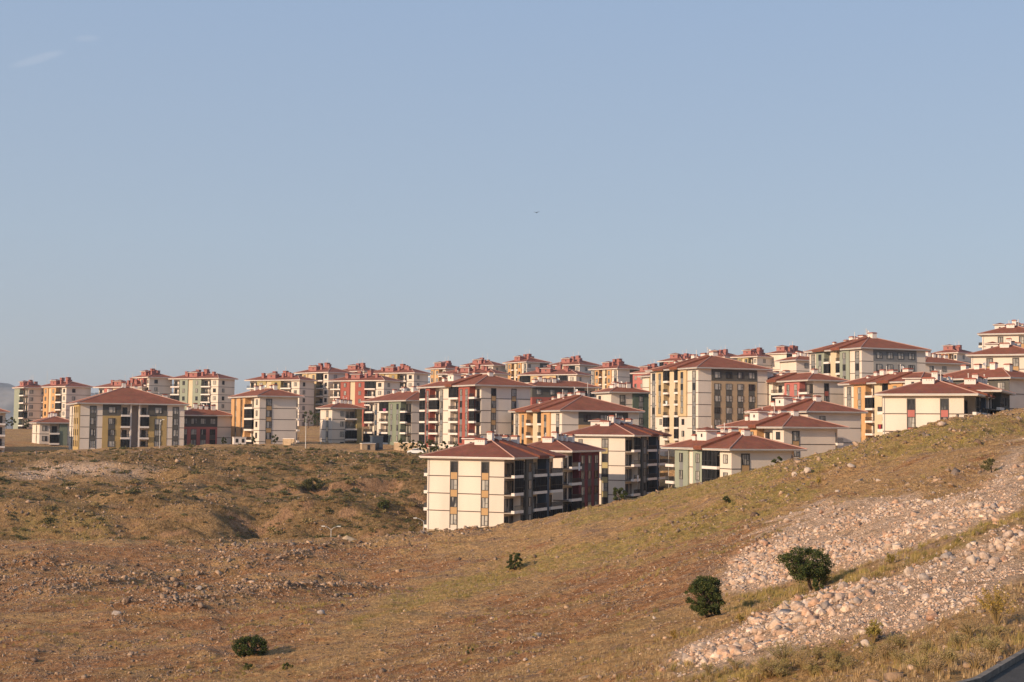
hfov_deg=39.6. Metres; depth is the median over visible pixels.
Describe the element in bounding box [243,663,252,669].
bush
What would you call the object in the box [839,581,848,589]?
boulder
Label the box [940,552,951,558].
boulder
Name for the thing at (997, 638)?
weed plant
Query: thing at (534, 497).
balcony door
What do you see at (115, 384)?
apartment building
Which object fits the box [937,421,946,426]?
boulder
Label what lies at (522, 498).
window
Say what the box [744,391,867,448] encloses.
apartment building
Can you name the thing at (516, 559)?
bush
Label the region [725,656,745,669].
weed plant
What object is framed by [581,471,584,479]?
window
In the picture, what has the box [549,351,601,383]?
apartment building
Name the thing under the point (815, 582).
bush
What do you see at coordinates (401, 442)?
street tree
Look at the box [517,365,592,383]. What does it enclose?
apartment building
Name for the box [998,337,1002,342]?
window
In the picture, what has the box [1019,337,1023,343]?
window
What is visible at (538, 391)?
window
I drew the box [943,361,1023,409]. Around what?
apartment building
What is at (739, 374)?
window
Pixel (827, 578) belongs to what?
weed plant
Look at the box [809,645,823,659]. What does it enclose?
weed plant
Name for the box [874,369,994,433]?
apartment building
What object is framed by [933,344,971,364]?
apartment building
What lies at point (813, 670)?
weed plant
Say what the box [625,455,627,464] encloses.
balcony door
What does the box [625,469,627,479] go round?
balcony door
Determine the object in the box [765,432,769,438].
balcony door
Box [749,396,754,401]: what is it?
window
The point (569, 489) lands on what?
balcony door
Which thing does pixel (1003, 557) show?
boulder
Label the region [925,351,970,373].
apartment building
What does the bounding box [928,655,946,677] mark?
weed plant
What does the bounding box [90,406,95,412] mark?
window
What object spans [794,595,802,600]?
boulder
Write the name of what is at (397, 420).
apartment building
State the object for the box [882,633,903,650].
weed plant
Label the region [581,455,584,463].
window
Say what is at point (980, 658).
weed plant
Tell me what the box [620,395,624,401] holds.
window
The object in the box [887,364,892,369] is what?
window
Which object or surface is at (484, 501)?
window
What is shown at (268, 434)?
window
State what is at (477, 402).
balcony door
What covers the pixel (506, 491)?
balcony door
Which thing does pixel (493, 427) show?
window
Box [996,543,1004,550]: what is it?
boulder
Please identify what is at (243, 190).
sky
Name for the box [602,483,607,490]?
window
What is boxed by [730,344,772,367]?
apartment building
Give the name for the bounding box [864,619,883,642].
weed plant
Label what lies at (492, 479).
apartment building
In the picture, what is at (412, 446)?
street tree
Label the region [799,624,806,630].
boulder
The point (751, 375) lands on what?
window
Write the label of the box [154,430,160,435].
window
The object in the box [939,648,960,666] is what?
weed plant
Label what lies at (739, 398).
window
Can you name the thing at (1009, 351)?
apartment building
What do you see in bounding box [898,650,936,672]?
weed plant
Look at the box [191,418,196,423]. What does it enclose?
window
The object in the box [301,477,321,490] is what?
bush
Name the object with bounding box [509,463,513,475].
balcony door
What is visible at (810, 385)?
balcony door
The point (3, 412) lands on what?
apartment building
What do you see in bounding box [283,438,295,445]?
garden wall
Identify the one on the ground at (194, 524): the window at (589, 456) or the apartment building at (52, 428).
the apartment building at (52, 428)
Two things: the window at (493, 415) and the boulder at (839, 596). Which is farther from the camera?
the window at (493, 415)
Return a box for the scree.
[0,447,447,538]
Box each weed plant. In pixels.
[670,630,675,640]
[699,662,715,673]
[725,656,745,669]
[735,613,744,624]
[752,654,769,673]
[756,664,774,678]
[758,662,783,677]
[763,639,806,663]
[765,657,788,669]
[772,667,788,677]
[777,657,796,669]
[789,651,811,668]
[797,657,822,665]
[803,661,820,675]
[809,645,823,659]
[820,658,840,671]
[822,649,844,662]
[824,574,831,583]
[826,647,841,665]
[840,656,859,669]
[857,649,885,662]
[858,643,877,657]
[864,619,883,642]
[873,642,895,660]
[875,641,900,658]
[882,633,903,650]
[886,553,896,564]
[886,648,905,662]
[891,633,911,648]
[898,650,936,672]
[912,639,934,655]
[926,644,963,665]
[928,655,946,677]
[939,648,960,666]
[948,629,969,646]
[953,613,986,636]
[955,647,991,668]
[958,623,981,635]
[970,634,984,646]
[974,581,1018,624]
[976,634,1005,655]
[979,634,1001,650]
[980,622,1014,636]
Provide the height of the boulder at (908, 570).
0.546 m
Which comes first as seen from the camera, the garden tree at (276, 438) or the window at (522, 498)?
the window at (522, 498)
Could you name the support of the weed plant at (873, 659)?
on the ground at (194, 524)
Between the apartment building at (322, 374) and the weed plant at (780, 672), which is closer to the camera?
the weed plant at (780, 672)
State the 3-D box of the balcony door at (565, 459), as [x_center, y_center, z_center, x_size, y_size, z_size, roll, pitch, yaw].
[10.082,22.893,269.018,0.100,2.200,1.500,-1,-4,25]
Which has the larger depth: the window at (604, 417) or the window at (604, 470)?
the window at (604, 417)
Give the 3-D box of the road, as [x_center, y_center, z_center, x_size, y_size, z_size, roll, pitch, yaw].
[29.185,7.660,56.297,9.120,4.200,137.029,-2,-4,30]
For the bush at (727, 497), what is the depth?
168.05 m
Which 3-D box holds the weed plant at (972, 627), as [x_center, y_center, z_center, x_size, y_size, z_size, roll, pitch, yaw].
[13.870,8.675,43.042,1.004,0.822,1.109,-1,-4,29]
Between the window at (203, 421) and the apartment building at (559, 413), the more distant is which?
the window at (203, 421)
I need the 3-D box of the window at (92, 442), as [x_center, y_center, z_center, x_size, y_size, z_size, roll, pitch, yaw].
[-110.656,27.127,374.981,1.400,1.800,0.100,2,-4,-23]
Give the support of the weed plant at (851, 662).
on the ground at (194, 524)
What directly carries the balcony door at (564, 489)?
in the apartment building at (581, 488)
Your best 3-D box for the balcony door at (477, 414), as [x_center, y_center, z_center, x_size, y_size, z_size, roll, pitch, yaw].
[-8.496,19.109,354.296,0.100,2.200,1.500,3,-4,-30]
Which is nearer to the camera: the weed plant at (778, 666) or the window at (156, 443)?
the weed plant at (778, 666)
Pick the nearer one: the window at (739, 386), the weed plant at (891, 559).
the weed plant at (891, 559)
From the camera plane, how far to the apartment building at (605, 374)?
565.08 m
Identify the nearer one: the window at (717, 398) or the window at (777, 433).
the window at (777, 433)
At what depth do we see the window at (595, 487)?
279.13 m
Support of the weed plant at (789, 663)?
on the ground at (194, 524)
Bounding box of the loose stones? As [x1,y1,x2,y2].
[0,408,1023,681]
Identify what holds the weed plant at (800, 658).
on the ground at (194, 524)
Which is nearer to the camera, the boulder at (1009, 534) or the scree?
the boulder at (1009, 534)
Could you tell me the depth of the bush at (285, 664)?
105.22 m
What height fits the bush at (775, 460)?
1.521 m
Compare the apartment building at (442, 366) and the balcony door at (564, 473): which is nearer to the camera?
the balcony door at (564, 473)
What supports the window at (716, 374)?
in the apartment building at (713, 389)
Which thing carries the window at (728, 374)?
in the apartment building at (713, 389)
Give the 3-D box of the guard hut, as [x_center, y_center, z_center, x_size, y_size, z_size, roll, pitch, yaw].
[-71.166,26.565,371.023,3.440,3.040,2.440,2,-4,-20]
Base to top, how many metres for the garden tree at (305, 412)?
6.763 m
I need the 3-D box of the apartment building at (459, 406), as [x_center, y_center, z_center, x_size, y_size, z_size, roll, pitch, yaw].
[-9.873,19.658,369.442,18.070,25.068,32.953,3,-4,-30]
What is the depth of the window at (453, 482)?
246.03 m
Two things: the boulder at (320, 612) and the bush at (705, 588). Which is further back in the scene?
the boulder at (320, 612)
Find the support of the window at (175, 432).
in the apartment building at (128, 417)
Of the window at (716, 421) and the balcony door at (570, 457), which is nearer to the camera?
the balcony door at (570, 457)
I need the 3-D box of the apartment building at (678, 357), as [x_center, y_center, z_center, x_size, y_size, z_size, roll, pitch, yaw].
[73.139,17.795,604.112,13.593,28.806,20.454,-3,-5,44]
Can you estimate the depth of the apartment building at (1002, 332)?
373.62 m
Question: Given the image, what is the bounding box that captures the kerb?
[957,648,1023,681]
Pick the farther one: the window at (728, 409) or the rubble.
the window at (728, 409)
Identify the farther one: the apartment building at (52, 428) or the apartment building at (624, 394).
the apartment building at (52, 428)
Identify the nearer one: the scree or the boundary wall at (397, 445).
the scree
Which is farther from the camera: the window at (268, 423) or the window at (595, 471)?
the window at (268, 423)
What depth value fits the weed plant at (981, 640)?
40.55 m
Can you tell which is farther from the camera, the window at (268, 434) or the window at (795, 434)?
the window at (268, 434)
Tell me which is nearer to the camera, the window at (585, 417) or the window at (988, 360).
the window at (988, 360)
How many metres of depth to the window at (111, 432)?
376.99 m
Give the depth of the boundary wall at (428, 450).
353.12 m
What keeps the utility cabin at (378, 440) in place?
on the ground at (194, 524)
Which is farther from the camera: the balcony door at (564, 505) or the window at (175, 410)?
the window at (175, 410)
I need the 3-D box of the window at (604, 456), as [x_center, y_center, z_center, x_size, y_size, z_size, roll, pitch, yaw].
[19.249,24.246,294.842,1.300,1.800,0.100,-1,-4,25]
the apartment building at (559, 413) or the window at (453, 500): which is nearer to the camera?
the window at (453, 500)
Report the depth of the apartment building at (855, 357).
362.35 m
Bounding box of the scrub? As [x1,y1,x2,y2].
[0,443,458,539]
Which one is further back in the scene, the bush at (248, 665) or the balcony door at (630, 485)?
the balcony door at (630, 485)
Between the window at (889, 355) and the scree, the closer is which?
the scree
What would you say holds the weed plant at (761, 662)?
on the ground at (194, 524)
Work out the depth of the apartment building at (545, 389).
434.26 m
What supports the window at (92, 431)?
in the apartment building at (128, 417)
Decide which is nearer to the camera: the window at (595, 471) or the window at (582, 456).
the window at (582, 456)
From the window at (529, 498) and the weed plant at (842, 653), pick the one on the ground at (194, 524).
the weed plant at (842, 653)
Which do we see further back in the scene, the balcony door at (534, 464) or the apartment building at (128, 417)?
the apartment building at (128, 417)
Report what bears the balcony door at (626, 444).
in the apartment building at (629, 455)
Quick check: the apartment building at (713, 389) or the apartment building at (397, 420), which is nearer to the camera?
the apartment building at (713, 389)
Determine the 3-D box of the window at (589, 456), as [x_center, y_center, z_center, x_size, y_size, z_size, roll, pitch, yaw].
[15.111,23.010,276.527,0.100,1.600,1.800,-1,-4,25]
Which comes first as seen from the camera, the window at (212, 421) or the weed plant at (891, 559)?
the weed plant at (891, 559)
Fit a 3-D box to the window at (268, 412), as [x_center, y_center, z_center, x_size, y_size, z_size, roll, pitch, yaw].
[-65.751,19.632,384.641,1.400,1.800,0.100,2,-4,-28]
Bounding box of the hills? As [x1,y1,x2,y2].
[0,383,96,428]
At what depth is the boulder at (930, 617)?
50.87 m
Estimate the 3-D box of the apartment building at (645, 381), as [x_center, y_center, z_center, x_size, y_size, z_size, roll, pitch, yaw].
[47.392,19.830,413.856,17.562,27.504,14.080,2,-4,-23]
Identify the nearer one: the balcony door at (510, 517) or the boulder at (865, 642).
the boulder at (865, 642)
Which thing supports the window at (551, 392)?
in the apartment building at (545, 389)
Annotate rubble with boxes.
[12,436,1023,681]
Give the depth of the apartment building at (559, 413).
336.28 m
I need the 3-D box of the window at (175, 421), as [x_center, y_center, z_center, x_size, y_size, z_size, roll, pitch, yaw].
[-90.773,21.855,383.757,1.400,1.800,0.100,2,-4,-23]
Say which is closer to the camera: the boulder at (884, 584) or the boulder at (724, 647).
the boulder at (724, 647)
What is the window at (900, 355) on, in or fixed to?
in the apartment building at (855, 357)
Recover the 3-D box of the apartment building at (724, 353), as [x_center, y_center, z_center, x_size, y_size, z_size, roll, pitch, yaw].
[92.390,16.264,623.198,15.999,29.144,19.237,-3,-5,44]
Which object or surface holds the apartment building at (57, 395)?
on the ground at (194, 524)
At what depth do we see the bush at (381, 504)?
263.50 m
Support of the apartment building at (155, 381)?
on the ground at (194, 524)
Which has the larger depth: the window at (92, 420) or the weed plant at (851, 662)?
the window at (92, 420)
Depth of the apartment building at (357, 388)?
534.79 m
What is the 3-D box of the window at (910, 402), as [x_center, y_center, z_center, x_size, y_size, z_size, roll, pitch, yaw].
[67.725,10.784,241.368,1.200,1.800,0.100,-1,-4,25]
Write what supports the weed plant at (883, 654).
on the ground at (194, 524)
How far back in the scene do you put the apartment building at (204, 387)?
548.85 m
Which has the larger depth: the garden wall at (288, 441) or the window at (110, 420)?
the window at (110, 420)
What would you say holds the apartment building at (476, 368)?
on the ground at (194, 524)
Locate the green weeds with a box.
[0,409,1023,681]
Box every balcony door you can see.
[52,426,56,431]
[122,430,126,436]
[349,422,353,428]
[476,401,479,409]
[476,413,479,421]
[504,481,508,493]
[504,499,508,511]
[505,464,508,476]
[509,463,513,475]
[509,481,513,493]
[509,498,512,511]
[509,516,512,523]
[533,462,536,473]
[533,496,535,508]
[549,495,551,506]
[563,458,566,467]
[563,472,566,483]
[563,488,566,499]
[563,504,566,512]
[568,472,571,483]
[568,487,571,498]
[568,503,571,511]
[569,456,571,466]
[625,440,627,450]
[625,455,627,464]
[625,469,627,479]
[629,440,631,450]
[629,469,631,479]
[629,483,631,493]
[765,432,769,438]
[805,384,808,391]
[809,384,812,392]
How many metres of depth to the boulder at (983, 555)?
64.85 m
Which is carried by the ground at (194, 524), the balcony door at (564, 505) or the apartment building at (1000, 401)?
the apartment building at (1000, 401)
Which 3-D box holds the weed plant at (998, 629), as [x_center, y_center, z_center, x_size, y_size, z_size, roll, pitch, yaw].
[14.496,8.701,42.643,0.994,0.550,0.878,1,-4,0]
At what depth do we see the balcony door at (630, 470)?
295.58 m
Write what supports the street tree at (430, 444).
on the ground at (194, 524)
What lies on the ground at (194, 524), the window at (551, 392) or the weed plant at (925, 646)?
the weed plant at (925, 646)
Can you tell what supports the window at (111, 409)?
in the apartment building at (128, 417)
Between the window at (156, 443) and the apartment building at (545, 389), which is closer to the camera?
the window at (156, 443)
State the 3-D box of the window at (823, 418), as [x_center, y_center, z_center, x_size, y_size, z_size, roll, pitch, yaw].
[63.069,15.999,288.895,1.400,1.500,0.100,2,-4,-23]
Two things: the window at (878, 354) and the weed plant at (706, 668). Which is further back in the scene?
the window at (878, 354)
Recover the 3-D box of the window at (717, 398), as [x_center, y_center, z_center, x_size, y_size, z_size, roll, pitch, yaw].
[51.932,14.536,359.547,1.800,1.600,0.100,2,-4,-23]
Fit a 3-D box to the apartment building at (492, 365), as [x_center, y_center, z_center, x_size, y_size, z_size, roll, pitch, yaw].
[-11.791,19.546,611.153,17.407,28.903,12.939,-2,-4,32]
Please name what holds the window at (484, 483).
in the apartment building at (492, 479)
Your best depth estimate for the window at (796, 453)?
274.16 m
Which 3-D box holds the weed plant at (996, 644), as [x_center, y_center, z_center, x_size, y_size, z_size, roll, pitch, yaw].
[13.043,8.303,38.625,0.812,0.666,1.000,-2,-4,32]
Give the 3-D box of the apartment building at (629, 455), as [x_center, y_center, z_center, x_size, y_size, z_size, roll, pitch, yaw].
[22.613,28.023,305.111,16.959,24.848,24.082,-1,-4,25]
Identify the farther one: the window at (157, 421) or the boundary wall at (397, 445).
the window at (157, 421)
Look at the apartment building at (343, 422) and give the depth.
418.90 m
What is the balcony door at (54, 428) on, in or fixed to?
in the apartment building at (52, 428)
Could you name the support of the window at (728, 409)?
in the apartment building at (713, 389)
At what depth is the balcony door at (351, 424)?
420.41 m
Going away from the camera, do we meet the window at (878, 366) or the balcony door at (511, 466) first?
the balcony door at (511, 466)
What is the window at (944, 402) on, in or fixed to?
in the apartment building at (916, 401)
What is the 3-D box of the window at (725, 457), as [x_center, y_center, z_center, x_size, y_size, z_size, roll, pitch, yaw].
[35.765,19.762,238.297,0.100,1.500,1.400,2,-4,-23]
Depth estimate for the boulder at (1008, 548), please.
64.44 m
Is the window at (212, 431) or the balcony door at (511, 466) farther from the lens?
the window at (212, 431)
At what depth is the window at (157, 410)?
382.13 m
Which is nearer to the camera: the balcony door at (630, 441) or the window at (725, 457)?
the window at (725, 457)
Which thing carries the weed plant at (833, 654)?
on the ground at (194, 524)
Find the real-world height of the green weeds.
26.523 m
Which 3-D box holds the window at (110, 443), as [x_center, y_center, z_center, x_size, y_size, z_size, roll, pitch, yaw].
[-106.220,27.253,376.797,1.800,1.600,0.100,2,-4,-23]
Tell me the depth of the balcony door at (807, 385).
352.46 m
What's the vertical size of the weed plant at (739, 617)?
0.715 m
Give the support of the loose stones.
on the ground at (194, 524)
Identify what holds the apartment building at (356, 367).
on the ground at (194, 524)
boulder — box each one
[112,611,121,614]
[317,610,325,614]
[343,535,355,540]
[690,644,700,650]
[697,642,706,647]
[718,645,728,649]
[748,551,756,556]
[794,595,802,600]
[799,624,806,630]
[804,467,810,472]
[834,593,844,602]
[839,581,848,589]
[860,639,870,646]
[880,582,888,586]
[904,566,913,574]
[909,612,919,618]
[918,573,929,580]
[925,613,938,620]
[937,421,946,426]
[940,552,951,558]
[964,551,971,556]
[966,554,976,564]
[979,551,989,558]
[988,557,999,563]
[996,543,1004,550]
[1001,530,1013,537]
[1001,555,1008,561]
[1005,545,1011,550]
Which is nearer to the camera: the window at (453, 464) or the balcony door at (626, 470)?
the window at (453, 464)
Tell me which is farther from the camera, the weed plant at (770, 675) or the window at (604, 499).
the window at (604, 499)
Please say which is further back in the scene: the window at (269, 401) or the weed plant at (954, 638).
the window at (269, 401)
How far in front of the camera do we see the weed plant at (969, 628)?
43.52 m
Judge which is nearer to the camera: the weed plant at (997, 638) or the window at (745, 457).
the weed plant at (997, 638)
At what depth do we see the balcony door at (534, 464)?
253.56 m
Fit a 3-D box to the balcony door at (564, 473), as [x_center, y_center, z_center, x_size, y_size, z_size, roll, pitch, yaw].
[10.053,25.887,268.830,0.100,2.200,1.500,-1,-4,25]
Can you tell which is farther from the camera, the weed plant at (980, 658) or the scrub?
the scrub
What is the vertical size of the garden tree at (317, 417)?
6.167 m
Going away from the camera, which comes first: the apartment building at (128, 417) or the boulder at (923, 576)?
the boulder at (923, 576)
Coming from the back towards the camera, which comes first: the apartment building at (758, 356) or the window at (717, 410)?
the apartment building at (758, 356)
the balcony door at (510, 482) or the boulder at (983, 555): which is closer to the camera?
the boulder at (983, 555)
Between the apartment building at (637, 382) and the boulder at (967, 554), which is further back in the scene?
the apartment building at (637, 382)
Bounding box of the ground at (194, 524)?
[0,408,1023,681]
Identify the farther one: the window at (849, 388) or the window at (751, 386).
the window at (751, 386)
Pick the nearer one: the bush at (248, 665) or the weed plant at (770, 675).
the weed plant at (770, 675)
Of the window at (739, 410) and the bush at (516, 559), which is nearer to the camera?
the bush at (516, 559)
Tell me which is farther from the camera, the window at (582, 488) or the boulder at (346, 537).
the window at (582, 488)
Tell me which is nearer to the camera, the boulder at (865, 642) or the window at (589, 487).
the boulder at (865, 642)
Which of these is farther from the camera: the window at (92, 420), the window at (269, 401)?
the window at (269, 401)
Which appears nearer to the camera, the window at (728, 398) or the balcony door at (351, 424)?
the window at (728, 398)
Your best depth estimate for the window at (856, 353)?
358.10 m
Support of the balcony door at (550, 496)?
in the apartment building at (492, 479)
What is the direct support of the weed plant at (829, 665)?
on the ground at (194, 524)
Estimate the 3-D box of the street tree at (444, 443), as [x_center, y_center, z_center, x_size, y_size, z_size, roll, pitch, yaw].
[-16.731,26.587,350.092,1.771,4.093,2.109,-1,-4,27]
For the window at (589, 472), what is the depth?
276.52 m
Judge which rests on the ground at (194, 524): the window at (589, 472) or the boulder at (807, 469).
the boulder at (807, 469)
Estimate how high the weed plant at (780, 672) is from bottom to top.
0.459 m
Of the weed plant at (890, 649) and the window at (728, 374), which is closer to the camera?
the weed plant at (890, 649)
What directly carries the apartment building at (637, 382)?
on the ground at (194, 524)
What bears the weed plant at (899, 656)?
on the ground at (194, 524)
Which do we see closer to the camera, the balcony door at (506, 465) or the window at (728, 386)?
the balcony door at (506, 465)
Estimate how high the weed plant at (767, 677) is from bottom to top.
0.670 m
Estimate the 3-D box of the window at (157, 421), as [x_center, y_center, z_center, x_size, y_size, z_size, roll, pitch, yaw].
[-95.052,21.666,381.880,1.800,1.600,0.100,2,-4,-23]
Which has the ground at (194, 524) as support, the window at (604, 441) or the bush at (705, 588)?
the bush at (705, 588)
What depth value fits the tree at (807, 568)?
80.80 m
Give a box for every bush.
[231,634,269,656]
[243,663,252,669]
[282,662,293,669]
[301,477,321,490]
[377,499,389,508]
[506,552,523,569]
[613,487,627,500]
[684,575,725,616]
[722,496,730,502]
[771,456,782,462]
[812,578,823,590]
[980,458,999,471]
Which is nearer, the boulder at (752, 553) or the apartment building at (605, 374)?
the boulder at (752, 553)
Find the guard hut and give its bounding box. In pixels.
[232,437,246,443]
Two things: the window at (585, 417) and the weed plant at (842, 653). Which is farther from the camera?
the window at (585, 417)
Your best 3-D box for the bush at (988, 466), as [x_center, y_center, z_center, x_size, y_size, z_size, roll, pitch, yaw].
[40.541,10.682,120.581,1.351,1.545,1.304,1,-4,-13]
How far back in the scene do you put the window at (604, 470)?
294.64 m
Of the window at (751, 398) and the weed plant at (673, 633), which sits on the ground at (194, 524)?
the weed plant at (673, 633)
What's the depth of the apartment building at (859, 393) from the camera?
339.93 m
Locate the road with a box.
[985,658,1023,681]
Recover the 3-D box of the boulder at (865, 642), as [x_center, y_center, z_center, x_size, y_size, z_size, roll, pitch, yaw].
[12.540,10.764,50.445,0.291,0.351,0.454,1,-4,-9]
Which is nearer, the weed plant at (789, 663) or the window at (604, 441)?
the weed plant at (789, 663)
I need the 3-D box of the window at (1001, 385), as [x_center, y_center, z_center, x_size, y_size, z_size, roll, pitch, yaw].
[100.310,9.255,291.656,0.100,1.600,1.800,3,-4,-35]
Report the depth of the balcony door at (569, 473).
270.84 m
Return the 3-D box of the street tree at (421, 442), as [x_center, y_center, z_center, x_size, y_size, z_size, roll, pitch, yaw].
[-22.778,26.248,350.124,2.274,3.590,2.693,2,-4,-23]
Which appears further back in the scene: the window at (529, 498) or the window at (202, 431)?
the window at (202, 431)
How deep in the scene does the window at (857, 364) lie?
357.93 m
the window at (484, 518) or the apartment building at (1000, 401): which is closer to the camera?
the window at (484, 518)
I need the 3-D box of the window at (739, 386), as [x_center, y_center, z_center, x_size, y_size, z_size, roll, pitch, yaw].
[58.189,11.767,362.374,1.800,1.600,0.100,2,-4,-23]
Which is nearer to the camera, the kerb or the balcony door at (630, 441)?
the kerb
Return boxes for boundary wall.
[394,442,417,450]
[418,447,444,452]
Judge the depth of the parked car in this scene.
346.74 m
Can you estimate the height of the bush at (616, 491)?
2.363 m
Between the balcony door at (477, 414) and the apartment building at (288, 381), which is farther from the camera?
the apartment building at (288, 381)
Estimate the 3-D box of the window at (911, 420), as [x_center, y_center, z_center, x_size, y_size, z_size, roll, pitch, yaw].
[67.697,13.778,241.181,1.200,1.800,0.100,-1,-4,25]
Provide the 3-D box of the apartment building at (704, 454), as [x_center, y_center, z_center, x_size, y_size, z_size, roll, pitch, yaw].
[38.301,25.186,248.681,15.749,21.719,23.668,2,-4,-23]
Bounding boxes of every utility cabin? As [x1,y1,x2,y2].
[360,443,375,450]
[370,436,382,449]
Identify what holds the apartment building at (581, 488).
on the ground at (194, 524)
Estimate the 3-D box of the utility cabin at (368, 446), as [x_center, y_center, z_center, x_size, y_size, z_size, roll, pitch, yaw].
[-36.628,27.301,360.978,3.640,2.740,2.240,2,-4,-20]
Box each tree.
[9,417,16,425]
[272,434,278,443]
[304,410,313,427]
[312,411,319,426]
[398,438,403,448]
[408,440,414,448]
[414,441,423,448]
[424,439,437,451]
[440,441,447,449]
[774,546,834,590]
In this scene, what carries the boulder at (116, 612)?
on the ground at (194, 524)
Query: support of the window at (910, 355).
in the apartment building at (855, 357)
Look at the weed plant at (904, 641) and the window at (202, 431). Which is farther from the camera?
the window at (202, 431)
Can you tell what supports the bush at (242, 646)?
on the ground at (194, 524)
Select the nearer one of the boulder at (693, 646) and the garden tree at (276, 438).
the boulder at (693, 646)
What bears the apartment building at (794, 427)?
on the ground at (194, 524)
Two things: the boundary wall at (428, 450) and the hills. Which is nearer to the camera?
the boundary wall at (428, 450)
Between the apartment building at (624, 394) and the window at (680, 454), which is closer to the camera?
the window at (680, 454)
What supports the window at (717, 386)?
in the apartment building at (713, 389)
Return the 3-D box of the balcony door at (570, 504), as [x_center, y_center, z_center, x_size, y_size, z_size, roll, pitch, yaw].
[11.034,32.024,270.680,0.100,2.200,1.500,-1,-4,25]
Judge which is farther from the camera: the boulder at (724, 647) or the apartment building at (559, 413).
the apartment building at (559, 413)
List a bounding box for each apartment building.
[0,408,10,451]
[12,380,43,428]
[29,411,69,445]
[41,374,93,419]
[66,382,189,449]
[93,375,146,394]
[132,368,171,397]
[168,365,237,412]
[184,402,232,445]
[228,383,304,443]
[244,368,317,425]
[294,363,353,424]
[315,396,366,442]
[328,371,403,426]
[343,359,375,373]
[360,385,425,445]
[367,364,431,391]
[416,370,536,447]
[419,430,567,530]
[425,361,459,383]
[437,360,510,380]
[460,358,504,371]
[503,349,551,380]
[508,387,644,443]
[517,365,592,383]
[526,431,605,512]
[528,376,601,404]
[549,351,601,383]
[561,414,671,504]
[588,358,639,390]
[591,379,649,427]
[630,363,657,388]
[637,363,671,427]
[645,347,773,456]
[657,349,690,366]
[660,423,807,487]
[711,349,735,359]
[716,405,849,457]
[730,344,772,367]
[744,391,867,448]
[765,341,802,372]
[766,368,849,405]
[775,350,808,372]
[804,329,931,379]
[837,364,931,440]
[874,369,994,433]
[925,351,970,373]
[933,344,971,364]
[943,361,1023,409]
[958,373,1015,414]
[965,338,1023,371]
[977,319,1023,349]
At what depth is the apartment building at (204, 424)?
402.11 m
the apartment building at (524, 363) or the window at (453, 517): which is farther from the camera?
the apartment building at (524, 363)
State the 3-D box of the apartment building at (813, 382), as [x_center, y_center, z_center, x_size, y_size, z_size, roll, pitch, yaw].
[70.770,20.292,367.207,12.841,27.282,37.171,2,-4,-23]
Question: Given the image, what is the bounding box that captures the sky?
[0,0,1023,394]
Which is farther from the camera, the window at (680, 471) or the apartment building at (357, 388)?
the apartment building at (357, 388)
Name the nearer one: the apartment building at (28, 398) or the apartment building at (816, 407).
the apartment building at (816, 407)
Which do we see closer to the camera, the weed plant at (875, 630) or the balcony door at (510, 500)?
the weed plant at (875, 630)
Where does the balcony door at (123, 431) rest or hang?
in the apartment building at (128, 417)
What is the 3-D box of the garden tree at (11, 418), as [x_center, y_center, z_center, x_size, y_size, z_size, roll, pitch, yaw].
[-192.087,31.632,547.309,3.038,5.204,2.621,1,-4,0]
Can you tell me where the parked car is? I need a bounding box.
[407,448,425,453]
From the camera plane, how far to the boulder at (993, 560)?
62.85 m
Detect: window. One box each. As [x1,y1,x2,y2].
[89,440,94,446]
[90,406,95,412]
[90,418,95,424]
[90,429,94,435]
[107,441,114,446]
[108,407,115,412]
[108,418,114,423]
[108,429,114,435]
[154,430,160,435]
[154,441,160,446]
[155,407,161,413]
[155,419,161,424]
[173,407,178,413]
[173,419,177,424]
[173,430,177,435]
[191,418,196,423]
[191,429,196,434]
[200,418,205,423]
[200,429,205,434]
[210,419,215,423]
[210,429,214,434]
[266,410,271,416]
[266,421,270,427]
[266,432,270,438]
[267,399,271,405]
[450,479,456,489]
[450,496,456,506]
[450,514,456,524]
[451,462,456,471]
[481,480,487,490]
[481,497,487,507]
[481,515,487,525]
[482,462,488,472]
[491,413,495,419]
[491,425,495,431]
[521,497,524,507]
[528,497,531,506]
[536,389,541,394]
[549,390,554,394]
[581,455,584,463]
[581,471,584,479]
[581,487,584,494]
[583,415,590,421]
[588,455,591,463]
[588,471,591,478]
[588,486,591,494]
[594,455,597,462]
[594,470,597,478]
[594,486,597,493]
[600,415,606,419]
[602,439,607,447]
[602,454,607,461]
[602,468,607,476]
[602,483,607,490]
[602,497,607,504]
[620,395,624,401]
[679,453,682,461]
[679,470,682,478]
[696,453,699,462]
[696,471,699,479]
[714,372,720,377]
[714,383,720,389]
[714,395,720,401]
[714,407,720,413]
[714,419,720,424]
[723,454,727,463]
[726,372,731,377]
[726,384,731,389]
[726,396,731,401]
[726,407,731,413]
[737,372,742,378]
[737,384,743,389]
[737,396,743,401]
[737,408,743,413]
[742,454,748,464]
[749,373,754,378]
[749,384,754,390]
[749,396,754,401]
[776,432,779,439]
[793,432,798,440]
[794,451,798,456]
[819,416,825,420]
[847,387,850,394]
[855,351,858,358]
[855,363,858,370]
[876,352,881,358]
[876,364,881,369]
[887,352,892,358]
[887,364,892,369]
[898,353,903,358]
[907,399,914,409]
[907,417,914,427]
[908,353,913,359]
[941,399,947,409]
[987,359,991,366]
[997,382,1004,389]
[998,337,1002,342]
[1013,358,1018,365]
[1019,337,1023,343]
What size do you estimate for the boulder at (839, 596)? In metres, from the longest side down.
0.720 x 0.560 x 0.440 m

